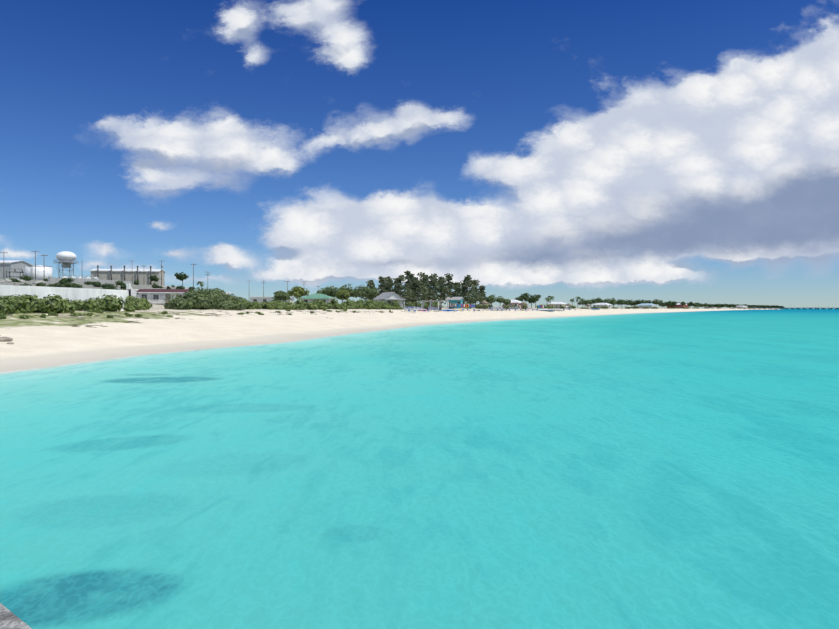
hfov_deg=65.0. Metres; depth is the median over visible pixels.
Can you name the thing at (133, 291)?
old white wall
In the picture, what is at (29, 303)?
bushes
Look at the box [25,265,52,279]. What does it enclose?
storage tank
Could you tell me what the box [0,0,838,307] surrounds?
sky
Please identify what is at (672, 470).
sea water
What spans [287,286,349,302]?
yellow green trees
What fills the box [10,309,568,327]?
beach wrack
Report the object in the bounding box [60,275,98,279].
fuel tanks
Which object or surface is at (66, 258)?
water tower
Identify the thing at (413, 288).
casuarina trees
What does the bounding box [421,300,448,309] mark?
beach cabana
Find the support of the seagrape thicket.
on the beach ground
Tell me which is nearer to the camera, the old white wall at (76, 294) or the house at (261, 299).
the old white wall at (76, 294)
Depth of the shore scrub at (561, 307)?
469.62 m
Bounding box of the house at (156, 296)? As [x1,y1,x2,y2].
[136,289,189,303]
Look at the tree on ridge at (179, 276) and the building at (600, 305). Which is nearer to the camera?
the tree on ridge at (179, 276)
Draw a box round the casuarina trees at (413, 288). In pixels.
[364,271,485,307]
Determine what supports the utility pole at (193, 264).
on the beach ground
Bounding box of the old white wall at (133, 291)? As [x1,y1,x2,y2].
[126,283,136,297]
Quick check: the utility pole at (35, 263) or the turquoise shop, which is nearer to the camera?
the utility pole at (35, 263)
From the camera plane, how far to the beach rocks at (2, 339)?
47.56 m
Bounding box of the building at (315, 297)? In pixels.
[301,294,333,302]
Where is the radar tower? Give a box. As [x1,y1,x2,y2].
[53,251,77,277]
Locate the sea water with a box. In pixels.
[0,308,838,628]
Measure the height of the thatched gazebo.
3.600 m
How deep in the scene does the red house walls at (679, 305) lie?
1063.90 m
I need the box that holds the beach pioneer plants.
[0,308,392,318]
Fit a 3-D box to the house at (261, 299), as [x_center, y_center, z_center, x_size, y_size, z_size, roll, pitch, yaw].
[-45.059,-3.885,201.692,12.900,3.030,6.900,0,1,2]
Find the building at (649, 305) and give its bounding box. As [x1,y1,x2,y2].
[635,303,656,307]
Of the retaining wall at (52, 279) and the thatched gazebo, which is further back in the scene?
the thatched gazebo
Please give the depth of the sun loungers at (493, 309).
196.03 m
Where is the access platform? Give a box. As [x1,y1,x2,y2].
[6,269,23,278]
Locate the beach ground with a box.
[0,279,773,372]
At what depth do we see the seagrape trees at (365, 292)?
211.70 m
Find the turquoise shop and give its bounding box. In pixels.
[446,297,463,307]
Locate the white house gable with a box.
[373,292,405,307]
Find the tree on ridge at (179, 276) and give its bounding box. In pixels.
[149,272,188,285]
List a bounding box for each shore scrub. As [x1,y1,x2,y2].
[237,297,502,309]
[503,304,762,308]
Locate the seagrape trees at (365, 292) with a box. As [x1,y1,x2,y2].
[272,284,510,308]
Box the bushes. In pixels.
[0,294,152,314]
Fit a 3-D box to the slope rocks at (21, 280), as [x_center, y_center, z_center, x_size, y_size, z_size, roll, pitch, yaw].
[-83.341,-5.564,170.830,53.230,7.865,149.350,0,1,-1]
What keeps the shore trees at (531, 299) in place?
on the beach ground
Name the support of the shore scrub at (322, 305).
on the beach ground
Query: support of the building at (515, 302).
on the beach ground
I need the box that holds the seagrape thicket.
[163,287,249,309]
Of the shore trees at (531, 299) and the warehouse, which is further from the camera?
the shore trees at (531, 299)
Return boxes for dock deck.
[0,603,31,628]
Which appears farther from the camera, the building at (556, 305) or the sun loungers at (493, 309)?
the building at (556, 305)
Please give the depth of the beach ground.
72.23 m
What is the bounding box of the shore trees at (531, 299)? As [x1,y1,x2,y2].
[514,293,784,308]
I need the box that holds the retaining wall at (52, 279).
[48,277,131,284]
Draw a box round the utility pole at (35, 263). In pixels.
[31,250,36,279]
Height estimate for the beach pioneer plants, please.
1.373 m
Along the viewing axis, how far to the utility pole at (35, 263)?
195.98 m
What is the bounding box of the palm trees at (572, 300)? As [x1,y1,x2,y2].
[489,294,774,307]
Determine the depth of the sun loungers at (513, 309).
275.70 m
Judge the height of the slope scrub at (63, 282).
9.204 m
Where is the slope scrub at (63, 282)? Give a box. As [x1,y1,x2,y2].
[9,275,194,293]
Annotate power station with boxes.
[90,265,164,285]
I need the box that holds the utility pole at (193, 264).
[191,263,196,290]
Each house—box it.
[136,289,189,303]
[250,297,294,304]
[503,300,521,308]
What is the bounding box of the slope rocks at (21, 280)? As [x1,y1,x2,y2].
[0,278,188,288]
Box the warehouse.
[0,260,33,279]
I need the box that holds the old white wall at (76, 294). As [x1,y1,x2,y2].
[0,285,130,310]
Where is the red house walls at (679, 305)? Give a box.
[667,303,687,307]
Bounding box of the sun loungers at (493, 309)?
[404,307,506,312]
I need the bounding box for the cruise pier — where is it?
[738,307,838,309]
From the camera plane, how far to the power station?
276.27 m
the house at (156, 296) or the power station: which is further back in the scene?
the power station
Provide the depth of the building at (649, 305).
710.50 m
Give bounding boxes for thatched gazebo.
[478,300,490,308]
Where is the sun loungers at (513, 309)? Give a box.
[447,307,575,311]
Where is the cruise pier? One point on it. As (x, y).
(810, 308)
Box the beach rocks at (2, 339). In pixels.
[0,335,13,343]

